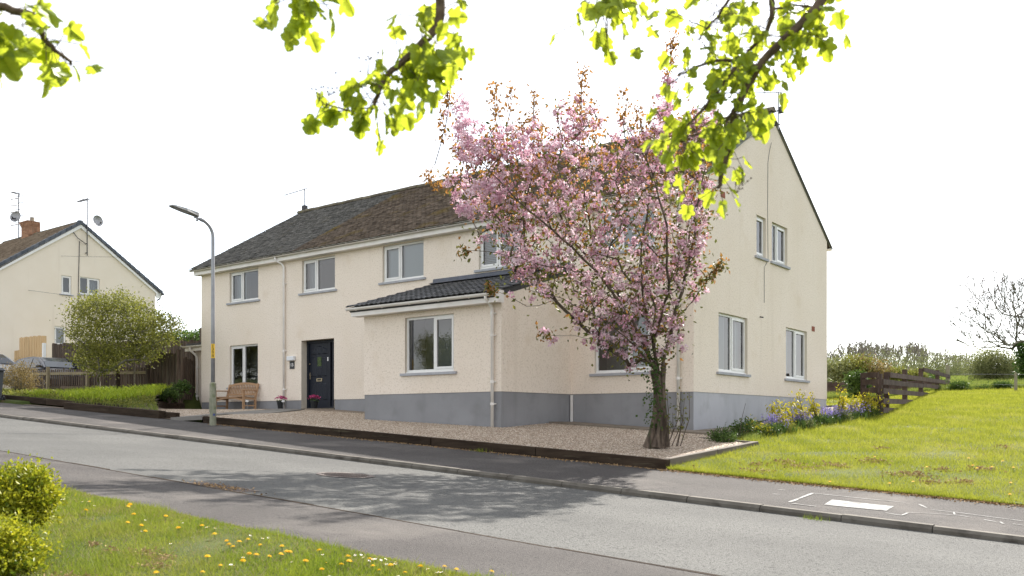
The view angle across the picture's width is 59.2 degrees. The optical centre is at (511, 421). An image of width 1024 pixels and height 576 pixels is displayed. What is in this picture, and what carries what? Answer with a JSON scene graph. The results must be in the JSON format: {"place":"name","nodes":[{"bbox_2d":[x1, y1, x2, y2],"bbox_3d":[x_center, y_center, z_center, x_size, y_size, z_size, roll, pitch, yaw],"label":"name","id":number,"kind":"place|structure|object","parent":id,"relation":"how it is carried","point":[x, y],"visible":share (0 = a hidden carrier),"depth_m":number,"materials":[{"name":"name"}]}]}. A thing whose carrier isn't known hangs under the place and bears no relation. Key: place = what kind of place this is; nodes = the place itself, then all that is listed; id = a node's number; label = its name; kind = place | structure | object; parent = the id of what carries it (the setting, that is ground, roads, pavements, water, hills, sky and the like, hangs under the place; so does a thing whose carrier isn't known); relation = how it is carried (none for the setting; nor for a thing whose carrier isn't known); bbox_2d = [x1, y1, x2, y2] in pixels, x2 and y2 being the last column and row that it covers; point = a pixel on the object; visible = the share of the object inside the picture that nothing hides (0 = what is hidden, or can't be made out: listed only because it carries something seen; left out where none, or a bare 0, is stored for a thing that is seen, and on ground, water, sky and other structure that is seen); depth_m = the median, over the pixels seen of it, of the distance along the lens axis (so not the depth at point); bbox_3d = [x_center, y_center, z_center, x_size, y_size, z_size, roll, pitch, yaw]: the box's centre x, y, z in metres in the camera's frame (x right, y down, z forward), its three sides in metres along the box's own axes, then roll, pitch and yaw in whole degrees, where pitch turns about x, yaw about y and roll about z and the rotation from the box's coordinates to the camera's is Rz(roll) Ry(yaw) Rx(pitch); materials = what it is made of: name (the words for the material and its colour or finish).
{"place":"outdoors","nodes":[
{"label":"outdoors","id":0,"kind":"place"},
{"bbox_2d":[170,409,303,420],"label":"path","id":1,"kind":"structure","parent":0,"point":[192,417],"depth_m":23.97,"materials":[{"name":"grey concrete"}]},
{"bbox_2d":[2,485,514,575],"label":"verge","id":2,"kind":"structure","parent":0,"point":[200,545],"depth_m":5.45,"materials":[{"name":"green plant"}]},
{"bbox_2d":[0,508,69,575],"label":"privet bush","id":3,"kind":"object","parent":2,"relation":"on","point":[18,553],"visible":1,"depth_m":4.66,"materials":[{"name":"green plant"}]},
{"bbox_2d":[0,450,75,539],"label":"privet bush","id":4,"kind":"object","parent":2,"relation":"on","point":[32,487],"visible":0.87,"depth_m":5.08,"materials":[{"name":"green plant"}]},
{"bbox_2d":[44,540,176,575],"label":"dead moss","id":5,"kind":"object","parent":2,"relation":"on","point":[97,543],"visible":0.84,"depth_m":5.11,"materials":[{"name":"brown plant"}]},
{"bbox_2d":[18,489,479,575],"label":"verge straw","id":6,"kind":"object","parent":2,"relation":"on","point":[197,547],"visible":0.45,"depth_m":5.46,"materials":[{"name":"green plant"}]},
{"bbox_2d":[0,0,851,220],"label":"maple tree","id":7,"kind":"object","parent":2,"relation":"on","point":[420,63],"visible":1,"depth_m":2.60,"materials":[{"name":"green plant"}]},
{"bbox_2d":[0,451,710,575],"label":"pavement","id":8,"kind":"structure","parent":0,"point":[404,541],"depth_m":6.75,"materials":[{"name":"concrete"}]},
{"bbox_2d":[25,404,745,458],"bbox_3d":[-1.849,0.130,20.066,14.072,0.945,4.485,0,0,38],"label":"gravel","id":9,"kind":"structure","parent":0,"point":[363,423],"depth_m":18.33,"materials":[{"name":"beige gravel"}]},
{"bbox_2d":[156,401,184,408],"bbox_3d":[-10.976,-0.460,28.800,0.214,0.320,3.562,0,0,-8],"label":"sleeper edging","id":10,"kind":"object","parent":9,"relation":"on","point":[164,405],"visible":0.55,"depth_m":29.05,"materials":[{"name":"brown wood"}]},
{"bbox_2d":[158,409,266,416],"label":"gravel","id":11,"kind":"structure","parent":9,"relation":"on","point":[194,412],"depth_m":25.99,"materials":[{"name":"beige gravel"}]},
{"bbox_2d":[216,382,258,408],"bbox_3d":[-8.914,-0.770,29.119,1.580,1.000,0.649,0,0,38],"label":"garden bench","id":12,"kind":"object","parent":9,"relation":"on","point":[242,397],"visible":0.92,"depth_m":29.12,"materials":[{"name":"brown wood"}]},
{"bbox_2d":[309,394,320,407],"bbox_3d":[-5.880,-0.595,26.763,0.374,0.421,0.342,0,0,38],"label":"flower pot","id":13,"kind":"object","parent":9,"relation":"on","point":[314,403],"visible":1,"depth_m":26.68,"materials":[{"name":"black"}]},
{"bbox_2d":[419,29,729,448],"bbox_3d":[1.195,-3.215,15.684,5.265,7.404,4.112,0,0,-13],"label":"cherry tree","id":14,"kind":"object","parent":9,"relation":"on","point":[658,434],"visible":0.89,"depth_m":15.39,"materials":[{"name":"pink plant"}]},
{"bbox_2d":[704,426,742,442],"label":"shrub","id":15,"kind":"object","parent":9,"relation":"on","point":[718,436],"visible":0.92,"depth_m":16.92,"materials":[{"name":"green plant"}]},
{"bbox_2d":[0,374,1007,502],"bbox_3d":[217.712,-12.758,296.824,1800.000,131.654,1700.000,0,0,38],"label":"ground","id":16,"kind":"structure","parent":0,"point":[194,403],"depth_m":31.06,"materials":[{"name":"brown soil"}]},
{"bbox_2d":[0,354,13,383],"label":"parked car","id":17,"kind":"object","parent":16,"relation":"on","point":[4,359],"visible":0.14,"depth_m":41.34,"materials":[{"name":"silver metal"}]},
{"bbox_2d":[19,335,46,358],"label":"board fence","id":18,"kind":"object","parent":16,"relation":"on","point":[29,346],"visible":0.38,"depth_m":42.49,"materials":[{"name":"beige wood"}]},
{"bbox_2d":[8,357,95,387],"bbox_3d":[-19.418,-1.982,38.023,4.550,1.456,2.000,0,0,38],"label":"parked car","id":19,"kind":"object","parent":16,"relation":"on","point":[58,364],"visible":0.24,"depth_m":37.37,"materials":[{"name":"grey paint"}]},
{"bbox_2d":[0,217,163,388],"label":"house","id":20,"kind":"structure","parent":16,"relation":"on","point":[34,258],"depth_m":47.81,"materials":[{"name":"beige paint"}]},
{"bbox_2d":[10,192,22,238],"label":"tv aerial","id":21,"kind":"object","parent":20,"relation":"attached to","point":[18,196],"visible":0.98,"depth_m":52.57,"materials":[{"name":"grey metal"}]},
{"bbox_2d":[54,326,65,343],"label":"window","id":22,"kind":"structure","parent":20,"relation":"in","point":[57,335],"depth_m":47.99,"materials":[{"name":"white plastic"}]},
{"bbox_2d":[59,275,73,295],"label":"window","id":23,"kind":"structure","parent":20,"relation":"in","point":[63,292],"depth_m":48.20,"materials":[{"name":"white plastic"}]},
{"bbox_2d":[69,196,92,305],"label":"tv aerial","id":24,"kind":"object","parent":20,"relation":"attached to","point":[87,199],"visible":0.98,"depth_m":48.73,"materials":[{"name":"grey metal"}]},
{"bbox_2d":[65,277,98,295],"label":"window","id":25,"kind":"structure","parent":20,"relation":"in","point":[91,284],"depth_m":49.41,"materials":[{"name":"white plastic"}]},
{"bbox_2d":[93,215,102,225],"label":"satellite dish","id":26,"kind":"object","parent":20,"relation":"attached to","point":[97,220],"visible":1,"depth_m":49.13,"materials":[{"name":"silver metal"}]},
{"bbox_2d":[2,388,163,409],"bbox_3d":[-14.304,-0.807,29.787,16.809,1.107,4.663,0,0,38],"label":"grass","id":27,"kind":"structure","parent":16,"relation":"on","point":[152,407],"depth_m":24.97,"materials":[{"name":"green plant"}]},
{"bbox_2d":[0,356,46,390],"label":"shrub","id":28,"kind":"object","parent":27,"relation":"on","point":[16,379],"visible":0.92,"depth_m":31.15,"materials":[{"name":"brown plant"}]},
{"bbox_2d":[18,365,149,389],"bbox_3d":[-15.987,-1.463,33.375,8.189,1.329,0.159,0,0,33],"label":"picket fence","id":29,"kind":"object","parent":27,"relation":"on","point":[65,378],"visible":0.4,"depth_m":33.32,"materials":[{"name":"brown wood"}]},
{"bbox_2d":[26,382,171,403],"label":"lime leaf blades","id":30,"kind":"object","parent":27,"relation":"on","point":[130,391],"visible":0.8,"depth_m":26.83,"materials":[{"name":"green plant"}]},
{"bbox_2d":[49,284,189,386],"bbox_3d":[-13.132,-2.783,30.167,4.800,3.874,3.396,0,0,-1],"label":"bush","id":31,"kind":"object","parent":27,"relation":"on","point":[148,323],"visible":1,"depth_m":29.60,"materials":[{"name":"green plant"}]},
{"bbox_2d":[157,387,183,402],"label":"shrub","id":32,"kind":"object","parent":27,"relation":"on","point":[167,393],"visible":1,"depth_m":28.33,"materials":[{"name":"green plant"}]},
{"bbox_2d":[171,379,194,400],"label":"shrub","id":33,"kind":"object","parent":27,"relation":"on","point":[181,386],"visible":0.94,"depth_m":28.72,"materials":[{"name":"green plant"}]},
{"bbox_2d":[2,394,179,418],"bbox_3d":[-13.083,-0.503,26.014,12.060,0.920,0.500,0,0,38],"label":"sleeper edging","id":34,"kind":"object","parent":16,"relation":"on","point":[104,408],"visible":0.84,"depth_m":24.26,"materials":[{"name":"brown wood"}]},
{"bbox_2d":[52,328,200,389],"bbox_3d":[-16.010,-2.246,36.833,11.500,2.492,0.121,0,0,38],"label":"board fence","id":35,"kind":"object","parent":16,"relation":"on","point":[59,351],"visible":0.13,"depth_m":36.43,"materials":[{"name":"brown wood"}]},
{"bbox_2d":[149,349,194,402],"bbox_3d":[-11.665,-1.502,31.513,1.880,1.905,1.220,0,0,38],"label":"board fence","id":36,"kind":"object","parent":16,"relation":"on","point":[175,367],"visible":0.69,"depth_m":31.05,"materials":[{"name":"brown wood"}]},
{"bbox_2d":[161,328,199,340],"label":"hedge","id":37,"kind":"object","parent":16,"relation":"on","point":[193,335],"visible":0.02,"depth_m":44.31,"materials":[{"name":"green plant"}]},
{"bbox_2d":[181,342,201,406],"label":"outbuilding","id":38,"kind":"structure","parent":16,"relation":"on","point":[192,347],"depth_m":31.86,"materials":[{"name":"white paint"}]},
{"bbox_2d":[203,416,758,468],"bbox_3d":[-1.298,0.346,19.108,12.248,0.938,3.908,0,0,38],"label":"sleeper edging","id":39,"kind":"object","parent":16,"relation":"on","point":[629,460],"visible":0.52,"depth_m":16.05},
{"bbox_2d":[189,106,832,429],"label":"house","id":40,"kind":"structure","parent":16,"relation":"on","point":[381,306],"depth_m":22.82,"materials":[{"name":"paint"}]},
{"bbox_2d":[226,269,259,304],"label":"window","id":41,"kind":"structure","parent":40,"relation":"in","point":[244,284],"depth_m":30.02,"materials":[{"name":"white plastic"}]},
{"bbox_2d":[226,344,259,389],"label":"window","id":42,"kind":"structure","parent":40,"relation":"in","point":[244,357],"depth_m":30.63,"materials":[{"name":"white plastic"}]},
{"bbox_2d":[298,256,336,295],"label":"window","id":43,"kind":"structure","parent":40,"relation":"in","point":[319,274],"depth_m":27.82,"materials":[{"name":"white plastic"}]},
{"bbox_2d":[307,339,333,407],"bbox_3d":[-5.745,-1.438,27.465,1.492,2.076,0.099,0,0,38],"label":"door","id":44,"kind":"structure","parent":40,"relation":"in","point":[320,353],"depth_m":27.53,"materials":[{"name":"blue paint"}]},
{"bbox_2d":[378,240,425,284],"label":"window","id":45,"kind":"structure","parent":40,"relation":"in","point":[402,262],"depth_m":25.22,"materials":[{"name":"white plastic"}]},
{"bbox_2d":[400,314,456,375],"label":"window","id":46,"kind":"structure","parent":40,"relation":"in","point":[430,339],"depth_m":21.89,"materials":[{"name":"white plastic"}]},
{"bbox_2d":[474,226,527,272],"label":"window","id":47,"kind":"structure","parent":40,"relation":"in","point":[488,260],"depth_m":23.37,"materials":[{"name":"white plastic"}]},
{"bbox_2d":[589,311,650,376],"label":"window","id":48,"kind":"structure","parent":40,"relation":"in","point":[603,365],"depth_m":21.71,"materials":[{"name":"white plastic"}]},
{"bbox_2d":[600,203,658,254],"bbox_3d":[2.652,-4.405,20.767,1.720,1.070,0.239,0,0,38],"label":"window","id":49,"kind":"structure","parent":40,"relation":"in","point":[629,235],"depth_m":20.83,"materials":[{"name":"white plastic"}]},
{"bbox_2d":[716,313,750,376],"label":"window","id":50,"kind":"structure","parent":40,"relation":"in","point":[731,328],"depth_m":21.92,"materials":[{"name":"white plastic"}]},
{"bbox_2d":[719,91,783,129],"bbox_3d":[5.993,-7.985,22.955,2.048,0.970,0.230,0,0,-15],"label":"tv aerial","id":51,"kind":"object","parent":40,"relation":"attached to","point":[779,110],"visible":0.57,"depth_m":23.12,"materials":[{"name":"metal"}]},
{"bbox_2d":[755,216,768,261],"bbox_3d":[6.231,-4.605,22.668,0.185,1.090,0.810,0,0,38],"label":"window","id":52,"kind":"structure","parent":40,"relation":"in","point":[759,255],"depth_m":22.85,"materials":[{"name":"white plastic"}]},
{"bbox_2d":[757,221,790,269],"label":"window","id":53,"kind":"structure","parent":40,"relation":"in","point":[778,233],"depth_m":23.65,"materials":[{"name":"white plastic"}]},
{"bbox_2d":[784,328,809,382],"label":"window","id":54,"kind":"structure","parent":40,"relation":"in","point":[794,338],"depth_m":25.22,"materials":[{"name":"white plastic"}]},
{"bbox_2d":[0,414,1023,543],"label":"kerb","id":55,"kind":"structure","parent":16,"relation":"on","point":[924,527],"depth_m":11.43,"materials":[{"name":"concrete"}]},
{"bbox_2d":[0,417,1023,575],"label":"road","id":56,"kind":"structure","parent":0,"point":[722,541],"depth_m":9.01,"materials":[{"name":"grey asphalt"}]},
{"bbox_2d":[182,479,266,494],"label":"leaf litter","id":57,"kind":"object","parent":56,"relation":"on","point":[223,487],"visible":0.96,"depth_m":9.35,"materials":[{"name":"brown plant"}]},
{"bbox_2d":[191,482,258,491],"bbox_3d":[-3.036,0.693,9.357,0.900,0.090,0.320,0,0,38],"label":"drain grate","id":58,"kind":"object","parent":56,"relation":"on","point":[236,490],"visible":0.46,"depth_m":9.31,"materials":[{"name":"metal"}]},
{"bbox_2d":[316,472,374,477],"bbox_3d":[-2.184,0.703,11.825,0.760,0.049,0.760,0,0,38],"label":"manhole cover","id":59,"kind":"object","parent":56,"relation":"on","point":[343,474],"visible":1,"depth_m":11.78,"materials":[{"name":"metal"}]},
{"bbox_2d":[0,450,721,575],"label":"edging","id":60,"kind":"object","parent":56,"relation":"on","point":[406,521],"visible":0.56,"depth_m":7.41,"materials":[{"name":"grey concrete"}]},
{"bbox_2d":[0,402,1023,535],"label":"pavement","id":61,"kind":"structure","parent":0,"point":[765,492],"depth_m":13.02,"materials":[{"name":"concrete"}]},
{"bbox_2d":[0,368,5,399],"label":"wheelie bin","id":62,"kind":"object","parent":61,"relation":"on","point":[2,370],"visible":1,"depth_m":27.90,"materials":[{"name":"grey plastic"}]},
{"bbox_2d":[169,204,215,425],"bbox_3d":[-7.144,-2.205,20.215,0.240,5.093,1.147,0,0,38],"label":"street lamp","id":63,"kind":"object","parent":61,"relation":"on","point":[212,398],"visible":1,"depth_m":20.57,"materials":[{"name":"metal"}]},
{"bbox_2d":[208,424,664,469],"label":"leaf litter","id":64,"kind":"object","parent":61,"relation":"on","point":[441,447],"visible":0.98,"depth_m":16.51,"materials":[{"name":"brown plant"}]},
{"bbox_2d":[660,468,1023,507],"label":"leaf litter","id":65,"kind":"object","parent":61,"relation":"on","point":[868,490],"visible":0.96,"depth_m":12.02,"materials":[{"name":"brown plant"}]},
{"bbox_2d":[778,489,1020,524],"bbox_3d":[4.337,0.990,10.470,3.000,0.195,1.224,0,0,38],"label":"pavement marking","id":66,"kind":"object","parent":61,"relation":"on","point":[858,505],"visible":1,"depth_m":10.54,"materials":[{"name":"white paint"}]},
{"bbox_2d":[0,0,1023,367],"label":"sky","id":67,"kind":"structure","parent":0,"point":[906,147],"materials":[{"name":"white"}]},
{"bbox_2d":[549,407,837,437],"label":"path","id":68,"kind":"structure","parent":0,"point":[696,432],"depth_m":19.89,"materials":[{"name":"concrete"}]},
{"bbox_2d":[667,383,1023,504],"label":"lawn","id":69,"kind":"structure","parent":0,"point":[876,470],"depth_m":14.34,"materials":[{"name":"green plant"}]},
{"bbox_2d":[726,415,762,436],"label":"shrub","id":70,"kind":"object","parent":69,"relation":"on","point":[747,429],"visible":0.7,"depth_m":18.06,"materials":[{"name":"green plant"}]},
{"bbox_2d":[744,414,775,434],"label":"shrub","id":71,"kind":"object","parent":69,"relation":"on","point":[757,426],"visible":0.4,"depth_m":18.25,"materials":[{"name":"green plant"}]},
{"bbox_2d":[754,421,781,435],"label":"weed clump","id":72,"kind":"object","parent":69,"relation":"on","point":[777,429],"visible":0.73,"depth_m":18.11,"materials":[{"name":"green plant"}]},
{"bbox_2d":[758,413,800,433],"bbox_3d":[5.438,0.035,18.765,1.183,0.434,0.999,0,0,38],"label":"bluebell clump","id":73,"kind":"object","parent":69,"relation":"on","point":[784,426],"visible":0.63,"depth_m":18.64,"materials":[{"name":"purple plant"}]},
{"bbox_2d":[765,399,793,423],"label":"golden shrub","id":74,"kind":"object","parent":69,"relation":"on","point":[772,409],"visible":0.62,"depth_m":19.16,"materials":[{"name":"yellow plant"}]},
{"bbox_2d":[771,400,799,424],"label":"golden shrub","id":75,"kind":"object","parent":69,"relation":"on","point":[789,413],"visible":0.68,"depth_m":19.35,"materials":[{"name":"yellow plant"}]},
{"bbox_2d":[787,389,813,418],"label":"golden shrub","id":76,"kind":"object","parent":69,"relation":"on","point":[799,407],"visible":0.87,"depth_m":19.85,"materials":[{"name":"yellow plant"}]},
{"bbox_2d":[786,411,823,427],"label":"bluebell clump","id":77,"kind":"object","parent":69,"relation":"on","point":[801,420],"visible":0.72,"depth_m":19.71,"materials":[{"name":"purple plant"}]},
{"bbox_2d":[742,412,884,440],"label":"bed grass","id":78,"kind":"structure","parent":69,"relation":"on","point":[749,436],"depth_m":17.92,"materials":[{"name":"green plant"}]},
{"bbox_2d":[806,391,825,416],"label":"golden shrub","id":79,"kind":"object","parent":69,"relation":"on","point":[812,407],"visible":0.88,"depth_m":20.39,"materials":[{"name":"yellow plant"}]},
{"bbox_2d":[804,406,843,423],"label":"bluebell clump","id":80,"kind":"object","parent":69,"relation":"on","point":[830,413],"visible":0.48,"depth_m":20.69,"materials":[{"name":"purple plant"}]},
{"bbox_2d":[812,412,835,425],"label":"weed clump","id":81,"kind":"object","parent":69,"relation":"on","point":[825,419],"visible":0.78,"depth_m":20.19,"materials":[{"name":"green plant"}]},
{"bbox_2d":[820,405,851,421],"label":"bluebell clump","id":82,"kind":"object","parent":69,"relation":"on","point":[837,410],"visible":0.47,"depth_m":21.03,"materials":[{"name":"purple plant"}]},
{"bbox_2d":[833,384,851,413],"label":"golden shrub","id":83,"kind":"object","parent":69,"relation":"on","point":[842,400],"visible":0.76,"depth_m":21.29,"materials":[{"name":"yellow plant"}]},
{"bbox_2d":[827,349,858,383],"bbox_3d":[11.166,-1.894,30.998,1.849,1.205,1.946,0,0,17],"label":"bramble bush","id":84,"kind":"object","parent":69,"relation":"on","point":[831,367],"visible":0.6,"depth_m":30.64,"materials":[{"name":"green plant"}]},
{"bbox_2d":[832,403,866,419],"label":"bluebell clump","id":85,"kind":"object","parent":69,"relation":"on","point":[854,412],"visible":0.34,"depth_m":21.52,"materials":[{"name":"purple plant"}]},
{"bbox_2d":[693,444,1012,485],"bbox_3d":[6.287,0.655,14.167,3.320,0.517,6.534,0,0,58],"label":"dead moss","id":86,"kind":"object","parent":69,"relation":"on","point":[918,472],"visible":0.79,"depth_m":13.56,"materials":[{"name":"brown plant"}]},
{"bbox_2d":[840,367,871,397],"bbox_3d":[11.020,-1.212,28.796,1.031,1.059,1.016,0,0,38],"label":"bramble bush","id":87,"kind":"object","parent":69,"relation":"on","point":[852,382],"visible":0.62,"depth_m":28.68,"materials":[{"name":"green plant"}]},
{"bbox_2d":[833,350,880,382],"bbox_3d":[11.773,-1.907,31.034,1.846,1.177,1.867,0,0,38],"label":"bramble bush","id":88,"kind":"object","parent":69,"relation":"on","point":[861,363],"visible":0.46,"depth_m":30.63,"materials":[{"name":"green plant"}]},
{"bbox_2d":[843,400,873,417],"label":"bluebell clump","id":89,"kind":"object","parent":69,"relation":"on","point":[864,413],"visible":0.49,"depth_m":21.93,"materials":[{"name":"purple plant"}]},
{"bbox_2d":[845,386,885,414],"bbox_3d":[8.696,-0.419,22.374,1.100,0.915,1.087,0,0,38],"label":"golden shrub","id":90,"kind":"object","parent":69,"relation":"on","point":[867,400],"visible":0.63,"depth_m":22.28,"materials":[{"name":"yellow plant"}]},
{"bbox_2d":[850,352,897,378],"bbox_3d":[12.326,-1.852,30.947,1.750,1.087,1.915,0,0,-18],"label":"bramble bush","id":91,"kind":"object","parent":69,"relation":"on","point":[880,369],"visible":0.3,"depth_m":30.57,"materials":[{"name":"green plant"}]},
{"bbox_2d":[827,380,946,392],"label":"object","id":92,"kind":"structure","parent":69,"relation":"on","point":[831,386],"depth_m":35.43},
{"bbox_2d":[860,365,950,415],"bbox_3d":[13.116,-1.069,29.409,0.662,2.338,15.869,0,0,31],"label":"ranch fence","id":93,"kind":"object","parent":69,"relation":"on","point":[882,382],"visible":0.69,"depth_m":24.85,"materials":[{"name":"brown wood"}]},
{"bbox_2d":[944,379,974,390],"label":"weed clump","id":94,"kind":"object","parent":69,"relation":"on","point":[961,384],"visible":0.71,"depth_m":32.86,"materials":[{"name":"green plant"}]},
{"bbox_2d":[991,379,1013,388],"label":"weed clump","id":95,"kind":"object","parent":69,"relation":"on","point":[1008,384],"visible":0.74,"depth_m":32.81,"materials":[{"name":"green plant"}]},
{"bbox_2d":[826,388,998,406],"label":"back lawn grass","id":96,"kind":"structure","parent":0,"point":[828,400],"depth_m":29.75,"materials":[{"name":"green plant"}]},
{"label":"field","id":97,"kind":"structure","parent":0,"visible":0},
{"bbox_2d":[855,340,878,360],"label":"bare tree","id":98,"kind":"object","parent":97,"relation":"on","point":[864,349],"visible":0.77,"depth_m":104.52,"materials":[{"name":"plant"}]},
{"bbox_2d":[827,322,991,376],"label":"hedgerow","id":99,"kind":"object","parent":97,"relation":"on","point":[953,370],"visible":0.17,"depth_m":103.22,"materials":[{"name":"green plant"}]},
{"bbox_2d":[904,340,918,364],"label":"bare tree","id":100,"kind":"object","parent":97,"relation":"on","point":[914,350],"visible":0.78,"depth_m":109.01,"materials":[{"name":"grey plant"}]},
{"bbox_2d":[827,375,1023,398],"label":"field grass","id":101,"kind":"structure","parent":97,"relation":"on","point":[832,395],"depth_m":33.65,"materials":[{"name":"green plant"}]},
{"bbox_2d":[944,270,1023,380],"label":"bare tree","id":102,"kind":"object","parent":97,"relation":"on","point":[1019,352],"visible":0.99,"depth_m":43.57,"materials":[{"name":"brown plant"}]},
{"bbox_2d":[954,344,1020,380],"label":"hawthorn bush","id":103,"kind":"object","parent":97,"relation":"on","point":[994,361],"visible":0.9,"depth_m":45.61,"materials":[{"name":"green plant"}]},
{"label":"bank","id":104,"kind":"structure","parent":0,"visible":0},
{"bbox_2d":[875,363,915,380],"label":"bramble bush","id":105,"kind":"object","parent":104,"relation":"on","point":[898,370],"visible":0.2,"depth_m":35.68,"materials":[{"name":"green plant"}]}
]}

